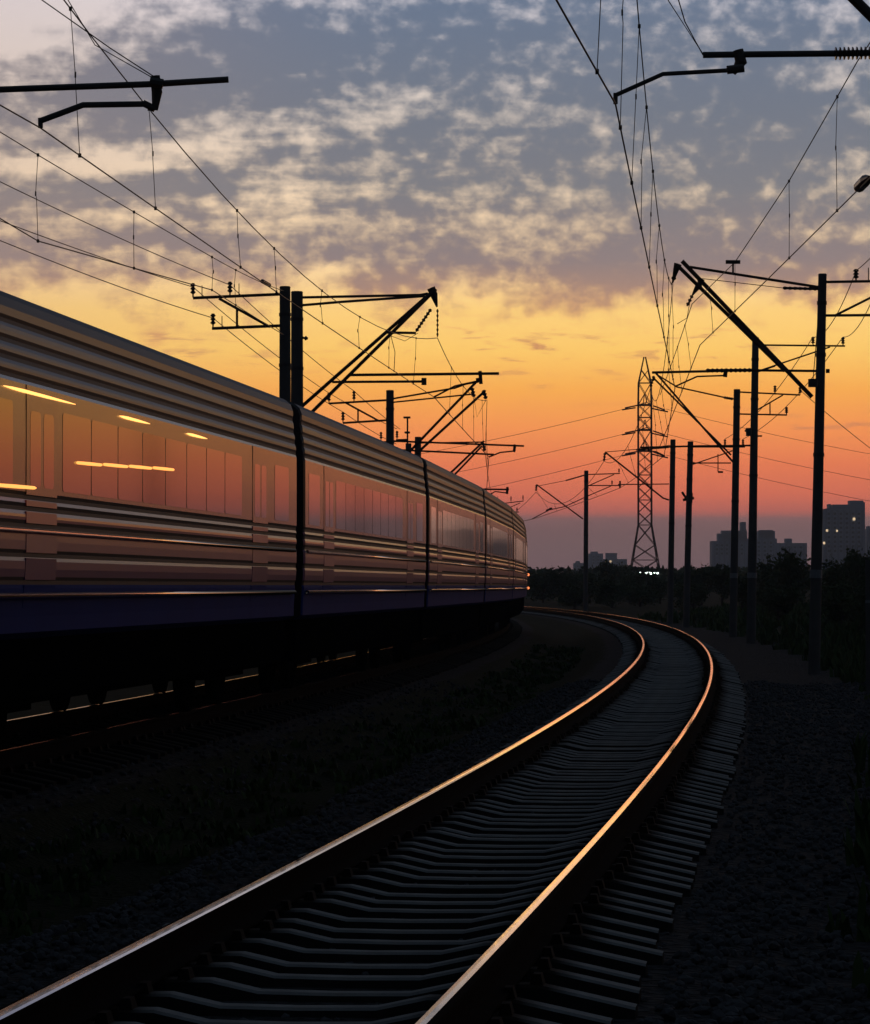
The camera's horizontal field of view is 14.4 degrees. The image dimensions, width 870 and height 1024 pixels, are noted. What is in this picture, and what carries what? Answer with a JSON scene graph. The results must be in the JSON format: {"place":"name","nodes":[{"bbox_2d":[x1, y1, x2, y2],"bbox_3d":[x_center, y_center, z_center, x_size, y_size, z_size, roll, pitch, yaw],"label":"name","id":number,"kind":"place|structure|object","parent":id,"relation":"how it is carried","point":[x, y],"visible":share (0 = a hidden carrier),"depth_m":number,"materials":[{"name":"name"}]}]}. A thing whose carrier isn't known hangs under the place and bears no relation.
{"place":"outdoors","nodes":[
{"label":"outdoors","id":0,"kind":"place"},
{"bbox_2d":[0,589,869,1023],"bbox_3d":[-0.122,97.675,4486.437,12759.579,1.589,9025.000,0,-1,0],"label":"ground","id":1,"kind":"structure","parent":0,"point":[600,655],"depth_m":32.67,"materials":[{"name":"gravel"}]},
{"bbox_2d":[0,0,228,127],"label":"catenary mast","id":2,"kind":"object","parent":1,"relation":"on","point":[156,83],"visible":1,"depth_m":33.27,"materials":[{"name":"metal"}]},
{"bbox_2d":[190,281,290,401],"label":"catenary mast","id":3,"kind":"object","parent":1,"relation":"on","point":[284,325],"visible":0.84,"depth_m":86.03,"materials":[{"name":"metal"}]},
{"bbox_2d":[0,132,283,334],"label":"overhead line","id":4,"kind":"object","parent":3,"relation":"hanging from","point":[134,268],"visible":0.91,"depth_m":51.09,"materials":[{"name":"black metal"}]},
{"bbox_2d":[0,240,395,443],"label":"feeder wire","id":5,"kind":"object","parent":3,"relation":"attached to","point":[175,306],"visible":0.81,"depth_m":78.35,"materials":[{"name":"black metal"}]},
{"bbox_2d":[0,220,396,428],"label":"feeder wire","id":6,"kind":"object","parent":3,"relation":"attached to","point":[167,279],"visible":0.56,"depth_m":81.94,"materials":[{"name":"black metal"}]},
{"bbox_2d":[0,181,399,428],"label":"feeder wire","id":7,"kind":"object","parent":3,"relation":"attached to","point":[181,265],"visible":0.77,"depth_m":76.60,"materials":[{"name":"black metal"}]},
{"bbox_2d":[0,619,521,801],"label":"railway track","id":8,"kind":"structure","parent":1,"relation":"on","point":[40,752],"depth_m":45.70,"materials":[{"name":"metal"}]},
{"bbox_2d":[0,291,296,748],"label":"passenger carriage","id":9,"kind":"object","parent":8,"relation":"on","point":[148,509],"visible":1,"depth_m":35.51,"materials":[{"name":"grey metal"}]},
{"bbox_2d":[0,397,12,483],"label":"window","id":10,"kind":"structure","parent":9,"relation":"in","point":[6,405],"depth_m":29.51,"materials":[{"name":"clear glass"}]},
{"bbox_2d":[22,384,56,607],"bbox_3d":[-3.549,-0.127,30.939,0.055,1.960,1.300,0,-1,6],"label":"door","id":11,"kind":"structure","parent":9,"relation":"in","point":[41,413],"depth_m":30.91,"materials":[{"name":"silver metal"}]},
{"bbox_2d":[62,413,90,494],"bbox_3d":[-3.374,-0.538,32.509,0.003,0.730,1.310,0,-1,6],"label":"window","id":12,"kind":"structure","parent":9,"relation":"in","point":[76,478],"depth_m":32.48,"materials":[{"name":"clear glass"}]},
{"bbox_2d":[91,420,116,498],"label":"window","id":13,"kind":"structure","parent":9,"relation":"in","point":[104,435],"depth_m":33.84,"materials":[{"name":"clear glass"}]},
{"bbox_2d":[118,427,141,501],"bbox_3d":[-3.111,-0.480,35.215,0.003,0.730,1.310,0,-1,6],"label":"window","id":14,"kind":"structure","parent":9,"relation":"in","point":[129,440],"depth_m":35.17,"materials":[{"name":"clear glass"}]},
{"bbox_2d":[143,433,164,504],"bbox_3d":[-2.979,-0.451,36.569,0.003,0.730,1.310,0,-1,6],"label":"window","id":15,"kind":"structure","parent":9,"relation":"in","point":[153,445],"depth_m":36.54,"materials":[{"name":"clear glass"}]},
{"bbox_2d":[165,438,185,507],"bbox_3d":[-2.847,-0.422,37.922,0.003,0.730,1.310,0,-1,6],"label":"window","id":16,"kind":"structure","parent":9,"relation":"in","point":[175,482],"depth_m":37.88,"materials":[{"name":"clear glass"}]},
{"bbox_2d":[187,443,205,510],"bbox_3d":[-2.715,-0.393,39.275,0.003,0.730,1.310,0,-1,6],"label":"window","id":17,"kind":"structure","parent":9,"relation":"in","point":[196,455],"depth_m":39.27,"materials":[{"name":"orange glass"}]},
{"bbox_2d":[206,448,224,512],"bbox_3d":[-2.583,-0.364,40.628,0.003,0.730,1.310,0,-1,6],"label":"window","id":18,"kind":"structure","parent":9,"relation":"in","point":[215,491],"depth_m":40.61,"materials":[{"name":"orange glass"}]},
{"bbox_2d":[225,453,241,514],"bbox_3d":[-2.451,-0.335,41.982,0.003,0.730,1.310,0,-1,6],"label":"window","id":19,"kind":"structure","parent":9,"relation":"in","point":[233,463],"depth_m":41.96,"materials":[{"name":"orange glass"}]},
{"bbox_2d":[250,446,267,600],"bbox_3d":[-2.267,0.157,44.175,0.055,1.960,1.300,0,-1,6],"label":"door","id":20,"kind":"structure","parent":9,"relation":"in","point":[260,455],"depth_m":44.17,"materials":[{"name":"silver glass"}]},
{"bbox_2d":[275,465,288,521],"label":"window","id":21,"kind":"structure","parent":9,"relation":"in","point":[281,473],"depth_m":46.09,"materials":[{"name":"pink glass"}]},
{"bbox_2d":[152,401,426,692],"bbox_3d":[-2.567,0.680,58.728,3.274,4.291,20.360,0,-1,5],"label":"passenger carriage","id":22,"kind":"object","parent":8,"relation":"on","point":[361,561],"visible":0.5,"depth_m":54.91,"materials":[{"name":"grey metal"}]},
{"bbox_2d":[309,473,319,525],"bbox_3d":[-1.733,-0.172,49.562,0.003,0.730,1.310,0,-1,5],"label":"window","id":23,"kind":"structure","parent":22,"relation":"in","point":[314,480],"depth_m":49.56,"materials":[{"name":"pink glass"}]},
{"bbox_2d":[322,466,333,598],"bbox_3d":[-1.598,0.312,51.397,0.055,1.960,1.300,0,-1,5],"label":"door","id":24,"kind":"structure","parent":22,"relation":"in","point":[328,576],"depth_m":51.33,"materials":[{"name":"silver glass"}]},
{"bbox_2d":[336,481,345,529],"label":"window","id":25,"kind":"structure","parent":22,"relation":"in","point":[340,486],"depth_m":52.92,"materials":[{"name":"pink glass"}]},
{"bbox_2d":[346,483,354,530],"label":"window","id":26,"kind":"structure","parent":22,"relation":"in","point":[350,489],"depth_m":54.32,"materials":[{"name":"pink glass"}]},
{"bbox_2d":[355,486,363,532],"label":"window","id":27,"kind":"structure","parent":22,"relation":"in","point":[359,491],"depth_m":55.66,"materials":[{"name":"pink glass"}]},
{"bbox_2d":[364,488,371,533],"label":"window","id":28,"kind":"structure","parent":22,"relation":"in","point":[367,493],"depth_m":56.91,"materials":[{"name":"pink glass"}]},
{"bbox_2d":[372,491,379,534],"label":"window","id":29,"kind":"structure","parent":22,"relation":"in","point":[376,495],"depth_m":58.37,"materials":[{"name":"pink glass"}]},
{"bbox_2d":[381,493,387,535],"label":"window","id":30,"kind":"structure","parent":22,"relation":"in","point":[384,497],"depth_m":59.74,"materials":[{"name":"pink glass"}]},
{"bbox_2d":[388,495,395,536],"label":"window","id":31,"kind":"structure","parent":22,"relation":"in","point":[391,499],"depth_m":61.00,"materials":[{"name":"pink glass"}]},
{"bbox_2d":[396,497,402,537],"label":"window","id":32,"kind":"structure","parent":22,"relation":"in","point":[399,501],"depth_m":62.49,"materials":[{"name":"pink glass"}]},
{"bbox_2d":[405,491,413,595],"bbox_3d":[-0.483,0.596,64.647,0.055,1.960,1.300,0,-1,5],"label":"door","id":33,"kind":"structure","parent":22,"relation":"in","point":[410,495],"depth_m":64.64,"materials":[{"name":"silver metal"}]},
{"bbox_2d":[416,503,422,540],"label":"window","id":34,"kind":"structure","parent":22,"relation":"in","point":[419,507],"depth_m":66.57,"materials":[{"name":"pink glass"}]},
{"bbox_2d":[316,457,485,661],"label":"passenger carriage","id":35,"kind":"object","parent":8,"relation":"on","point":[455,558],"visible":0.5,"depth_m":75.97,"materials":[{"name":"grey metal"}]},
{"bbox_2d":[431,506,435,542],"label":"window","id":36,"kind":"structure","parent":35,"relation":"in","point":[433,510],"depth_m":70.00,"materials":[{"name":"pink glass"}]},
{"bbox_2d":[436,500,441,594],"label":"door","id":37,"kind":"structure","parent":35,"relation":"in","point":[439,576],"depth_m":71.77,"materials":[{"name":"silver metal"}]},
{"bbox_2d":[443,510,446,544],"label":"window","id":38,"kind":"structure","parent":35,"relation":"in","point":[444,512],"depth_m":73.27,"materials":[{"name":"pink glass"}]},
{"bbox_2d":[447,512,450,545],"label":"window","id":39,"kind":"structure","parent":35,"relation":"in","point":[448,513],"depth_m":74.55,"materials":[{"name":"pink glass"}]},
{"bbox_2d":[451,513,454,546],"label":"window","id":40,"kind":"structure","parent":35,"relation":"in","point":[452,515],"depth_m":76.01,"materials":[{"name":"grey glass"}]},
{"bbox_2d":[455,514,458,546],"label":"window","id":41,"kind":"structure","parent":35,"relation":"in","point":[456,516],"depth_m":77.22,"materials":[{"name":"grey glass"}]},
{"bbox_2d":[459,515,462,547],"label":"window","id":42,"kind":"structure","parent":35,"relation":"in","point":[460,517],"depth_m":78.63,"materials":[{"name":"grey glass"}]},
{"bbox_2d":[463,517,466,548],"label":"window","id":43,"kind":"structure","parent":35,"relation":"in","point":[464,518],"depth_m":80.26,"materials":[{"name":"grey glass"}]},
{"bbox_2d":[467,518,469,548],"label":"window","id":44,"kind":"structure","parent":35,"relation":"in","point":[468,520],"depth_m":81.60,"materials":[{"name":"grey glass"}]},
{"bbox_2d":[470,519,473,549],"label":"window","id":45,"kind":"structure","parent":35,"relation":"in","point":[471,521],"depth_m":82.78,"materials":[{"name":"grey glass"}]},
{"bbox_2d":[474,514,478,593],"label":"door","id":46,"kind":"structure","parent":35,"relation":"in","point":[477,516],"depth_m":85.18,"materials":[{"name":"silver metal"}]},
{"bbox_2d":[480,522,482,551],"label":"window","id":47,"kind":"structure","parent":35,"relation":"in","point":[481,524],"depth_m":86.95,"materials":[{"name":"grey glass"}]},
{"bbox_2d":[429,488,513,644],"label":"passenger carriage","id":48,"kind":"object","parent":8,"relation":"on","point":[497,597],"visible":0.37,"depth_m":96.92,"materials":[{"name":"silver metal"}]},
{"bbox_2d":[487,525,489,552],"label":"window","id":49,"kind":"structure","parent":48,"relation":"in","point":[488,527],"depth_m":90.48,"materials":[{"name":"grey glass"}]},
{"bbox_2d":[489,519,491,592],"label":"door","id":50,"kind":"structure","parent":48,"relation":"in","point":[490,519],"depth_m":92.13,"materials":[{"name":"silver metal"}]},
{"bbox_2d":[493,527,494,553],"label":"window","id":51,"kind":"structure","parent":48,"relation":"in","point":[493,527],"depth_m":93.71,"materials":[{"name":"grey glass"}]},
{"bbox_2d":[495,528,496,554],"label":"window","id":52,"kind":"structure","parent":48,"relation":"in","point":[495,528],"depth_m":95.73,"materials":[{"name":"grey glass"}]},
{"bbox_2d":[497,529,498,554],"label":"window","id":53,"kind":"structure","parent":48,"relation":"in","point":[497,529],"depth_m":96.80,"materials":[{"name":"grey glass"}]},
{"bbox_2d":[499,530,500,554],"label":"window","id":54,"kind":"structure","parent":48,"relation":"in","point":[499,530],"depth_m":97.88,"materials":[{"name":"grey glass"}]},
{"bbox_2d":[502,531,503,555],"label":"window","id":55,"kind":"structure","parent":48,"relation":"in","point":[502,531],"depth_m":100.49,"materials":[{"name":"grey glass"}]},
{"bbox_2d":[504,532,505,556],"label":"window","id":56,"kind":"structure","parent":48,"relation":"in","point":[504,532],"depth_m":102.42,"materials":[{"name":"grey glass"}]},
{"bbox_2d":[507,528,509,591],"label":"door","id":57,"kind":"structure","parent":48,"relation":"in","point":[508,528],"depth_m":105.62,"materials":[{"name":"silver metal"}]},
{"bbox_2d":[488,508,525,633],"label":"passenger carriage","id":58,"kind":"object","parent":8,"relation":"on","point":[514,604],"visible":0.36,"depth_m":117.20,"materials":[{"name":"silver metal"}]},
{"bbox_2d":[514,532,515,591],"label":"door","id":59,"kind":"structure","parent":58,"relation":"in","point":[515,532],"depth_m":112.13,"materials":[{"name":"silver glass"}]},
{"bbox_2d":[504,520,528,626],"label":"passenger carriage","id":60,"kind":"object","parent":8,"relation":"on","point":[525,585],"visible":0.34,"depth_m":138.09,"materials":[{"name":"silver metal"}]},
{"bbox_2d":[0,606,746,1023],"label":"railway track","id":61,"kind":"structure","parent":1,"relation":"on","point":[566,914],"depth_m":19.77,"materials":[{"name":"metal"}]},
{"bbox_2d":[379,416,410,448],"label":"catenary mast","id":62,"kind":"object","parent":1,"relation":"on","point":[408,445],"visible":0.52,"depth_m":152.07,"materials":[{"name":"metal"}]},
{"bbox_2d":[291,286,498,666],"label":"catenary mast","id":63,"kind":"object","parent":1,"relation":"on","point":[297,337],"visible":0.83,"depth_m":88.01,"materials":[{"name":"metal"}]},
{"bbox_2d":[327,381,523,457],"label":"catenary mast","id":64,"kind":"object","parent":1,"relation":"on","point":[390,402],"visible":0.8,"depth_m":125.04,"materials":[{"name":"metal"}]},
{"bbox_2d":[0,0,497,497],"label":"overhead line","id":65,"kind":"object","parent":64,"relation":"hanging from","point":[155,206],"visible":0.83,"depth_m":48.50,"materials":[{"name":"black metal"}]},
{"bbox_2d":[0,601,869,997],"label":"grass","id":66,"kind":"structure","parent":1,"relation":"on","point":[842,657],"depth_m":38.18,"materials":[{"name":"plant"}]},
{"bbox_2d":[0,679,869,1023],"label":"ballast stones","id":67,"kind":"object","parent":1,"relation":"on","point":[724,1009],"visible":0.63,"depth_m":24.05,"materials":[{"name":"gravel"}]},
{"bbox_2d":[415,437,508,493],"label":"catenary mast","id":68,"kind":"object","parent":1,"relation":"on","point":[475,450],"visible":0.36,"depth_m":150.02,"materials":[{"name":"metal"}]},
{"bbox_2d":[526,567,560,602],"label":"bush","id":69,"kind":"object","parent":1,"relation":"on","point":[539,584],"visible":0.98,"depth_m":329.33,"materials":[{"name":"green plant"}]},
{"bbox_2d":[544,570,582,600],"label":"bush","id":70,"kind":"object","parent":1,"relation":"on","point":[571,579],"visible":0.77,"depth_m":329.36,"materials":[{"name":"green plant"}]},
{"bbox_2d":[532,469,619,611],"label":"catenary mast","id":71,"kind":"object","parent":1,"relation":"on","point":[585,573],"visible":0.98,"depth_m":241.93,"materials":[{"name":"metal"}]},
{"bbox_2d":[556,579,599,608],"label":"bush","id":72,"kind":"object","parent":1,"relation":"on","point":[572,596],"visible":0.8,"depth_m":269.09,"materials":[{"name":"green plant"}]},
{"bbox_2d":[573,561,588,570],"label":"tower block","id":73,"kind":"structure","parent":1,"relation":"on","point":[577,565],"depth_m":3399.65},
{"bbox_2d":[575,572,599,600],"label":"bush","id":74,"kind":"object","parent":1,"relation":"on","point":[591,576],"visible":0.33,"depth_m":338.95,"materials":[{"name":"green plant"}]},
{"bbox_2d":[588,552,602,568],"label":"tower block","id":75,"kind":"structure","parent":1,"relation":"on","point":[595,559],"depth_m":3419.71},
{"bbox_2d":[589,578,633,607],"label":"bush","id":76,"kind":"object","parent":1,"relation":"on","point":[608,590],"visible":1,"depth_m":259.15,"materials":[{"name":"green plant"}]},
{"bbox_2d":[602,553,626,566],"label":"tower block","id":77,"kind":"structure","parent":1,"relation":"on","point":[612,557],"depth_m":3379.76,"materials":[{"name":"grey"}]},
{"bbox_2d":[597,558,634,587],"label":"tree","id":78,"kind":"object","parent":1,"relation":"on","point":[608,572],"visible":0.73,"depth_m":419.38,"materials":[{"name":"green plant"}]},
{"bbox_2d":[603,439,675,624],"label":"catenary mast","id":79,"kind":"object","parent":1,"relation":"on","point":[670,593],"visible":0.98,"depth_m":176.93,"materials":[{"name":"metal"}]},
{"bbox_2d":[623,357,667,567],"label":"lattice pylon","id":80,"kind":"object","parent":1,"relation":"on","point":[649,404],"visible":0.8,"depth_m":559.44,"materials":[{"name":"metal"}]},
{"bbox_2d":[421,409,622,453],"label":"power line","id":81,"kind":"object","parent":80,"relation":"attached to","point":[534,430],"visible":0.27,"depth_m":558.17,"materials":[{"name":"black metal"}]},
{"bbox_2d":[454,434,622,472],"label":"power line","id":82,"kind":"object","parent":80,"relation":"attached to","point":[539,454],"visible":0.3,"depth_m":558.15,"materials":[{"name":"black metal"}]},
{"bbox_2d":[488,455,622,487],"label":"power line","id":83,"kind":"object","parent":80,"relation":"attached to","point":[554,472],"visible":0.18,"depth_m":557.53,"materials":[{"name":"black metal"}]},
{"bbox_2d":[667,455,867,500],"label":"power line","id":84,"kind":"object","parent":80,"relation":"attached to","point":[778,482],"visible":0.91,"depth_m":559.02,"materials":[{"name":"black metal"}]},
{"bbox_2d":[667,409,868,453],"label":"power line","id":85,"kind":"object","parent":80,"relation":"attached to","point":[768,433],"visible":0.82,"depth_m":558.92,"materials":[{"name":"black metal"}]},
{"bbox_2d":[668,434,869,479],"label":"power line","id":86,"kind":"object","parent":80,"relation":"attached to","point":[774,460],"visible":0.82,"depth_m":559.02,"materials":[{"name":"black metal"}]},
{"bbox_2d":[664,568,694,597],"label":"bush","id":87,"kind":"object","parent":1,"relation":"on","point":[677,579],"visible":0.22,"depth_m":329.06,"materials":[{"name":"green plant"}]},
{"bbox_2d":[673,581,709,610],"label":"bush","id":88,"kind":"object","parent":1,"relation":"on","point":[697,594],"visible":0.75,"depth_m":214.52,"materials":[{"name":"green plant"}]},
{"bbox_2d":[527,563,861,594],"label":"distant wood","id":89,"kind":"object","parent":1,"relation":"on","point":[662,574],"visible":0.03,"depth_m":479.41,"materials":[{"name":"green plant"}]},
{"bbox_2d":[680,564,715,604],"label":"bush","id":90,"kind":"object","parent":1,"relation":"on","point":[698,575],"visible":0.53,"depth_m":269.42,"materials":[{"name":"green plant"}]},
{"bbox_2d":[681,439,744,626],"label":"catenary mast","id":91,"kind":"object","parent":1,"relation":"on","point":[688,497],"visible":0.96,"depth_m":163.91,"materials":[{"name":"metal"}]},
{"bbox_2d":[706,562,729,605],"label":"tree","id":92,"kind":"object","parent":1,"relation":"on","point":[718,578],"visible":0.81,"depth_m":259.31,"materials":[{"name":"green plant"}]},
{"bbox_2d":[649,374,801,636],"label":"catenary mast","id":93,"kind":"object","parent":1,"relation":"on","point":[734,460],"visible":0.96,"depth_m":130.94,"materials":[{"name":"metal"}]},
{"bbox_2d":[801,391,869,447],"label":"feeder wire","id":94,"kind":"object","parent":93,"relation":"attached to","point":[837,422],"visible":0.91,"depth_m":138.23,"materials":[{"name":"black metal"}]},
{"bbox_2d":[710,522,746,568],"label":"tower block","id":95,"kind":"structure","parent":1,"relation":"on","point":[720,550],"depth_m":2599.98,"materials":[{"name":"concrete"}]},
{"bbox_2d":[613,0,869,103],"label":"catenary mast","id":96,"kind":"object","parent":1,"relation":"on","point":[740,56],"visible":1,"depth_m":31.47,"materials":[{"name":"metal"}]},
{"bbox_2d":[640,337,844,643],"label":"catenary mast","id":97,"kind":"object","parent":1,"relation":"on","point":[752,431],"visible":0.96,"depth_m":118.94,"materials":[{"name":"metal"}]},
{"bbox_2d":[515,0,674,520],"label":"overhead line","id":98,"kind":"object","parent":97,"relation":"hanging from","point":[597,69],"visible":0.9,"depth_m":44.04,"materials":[{"name":"black metal"}]},
{"bbox_2d":[660,42,869,445],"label":"overhead line","id":99,"kind":"object","parent":97,"relation":"hanging from","point":[862,183],"visible":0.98,"depth_m":54.60,"materials":[{"name":"black metal"}]},
{"bbox_2d":[725,258,869,438],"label":"feeder wire","id":100,"kind":"object","parent":97,"relation":"attached to","point":[809,342],"visible":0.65,"depth_m":120.78,"materials":[{"name":"black metal"}]},
{"bbox_2d":[743,305,869,438],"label":"feeder wire","id":101,"kind":"object","parent":97,"relation":"attached to","point":[815,373],"visible":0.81,"depth_m":124.28,"materials":[{"name":"black metal"}]},
{"bbox_2d":[652,260,869,673],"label":"catenary mast","id":102,"kind":"object","parent":1,"relation":"on","point":[818,383],"visible":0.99,"depth_m":77.48,"materials":[{"name":"metal"}]},
{"bbox_2d":[747,530,776,568],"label":"tower block","id":103,"kind":"structure","parent":1,"relation":"on","point":[766,540],"depth_m":2619.99,"materials":[{"name":"concrete"}]},
{"bbox_2d":[756,553,799,606],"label":"tree","id":104,"kind":"object","parent":1,"relation":"on","point":[767,570],"visible":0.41,"depth_m":204.69,"materials":[{"name":"green plant"}]},
{"bbox_2d":[756,584,800,620],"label":"bush","id":105,"kind":"object","parent":1,"relation":"on","point":[779,604],"visible":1,"depth_m":149.46,"materials":[{"name":"green plant"}]},
{"bbox_2d":[774,539,806,568],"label":"tower block","id":106,"kind":"structure","parent":1,"relation":"on","point":[788,544],"depth_m":2579.98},
{"bbox_2d":[773,548,810,607],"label":"tree","id":107,"kind":"object","parent":1,"relation":"on","point":[793,572],"visible":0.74,"depth_m":189.47,"materials":[{"name":"green plant"}]},
{"bbox_2d":[821,548,864,604],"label":"tree","id":108,"kind":"object","parent":1,"relation":"on","point":[832,573],"visible":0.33,"depth_m":179.25,"materials":[{"name":"green plant"}]},
{"bbox_2d":[822,501,864,568],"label":"tower block","id":109,"kind":"structure","parent":1,"relation":"on","point":[843,528],"depth_m":2300.11,"materials":[{"name":"grey"}]},
{"bbox_2d":[840,543,869,599],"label":"tree","id":110,"kind":"object","parent":1,"relation":"on","point":[855,565],"visible":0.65,"depth_m":174.56,"materials":[{"name":"green plant"}]},
{"bbox_2d":[865,526,869,556],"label":"tower block","id":111,"kind":"structure","parent":1,"relation":"on","point":[867,535],"depth_m":2501.75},
{"bbox_2d":[0,0,869,569],"label":"sky","id":112,"kind":"structure","parent":0,"point":[472,151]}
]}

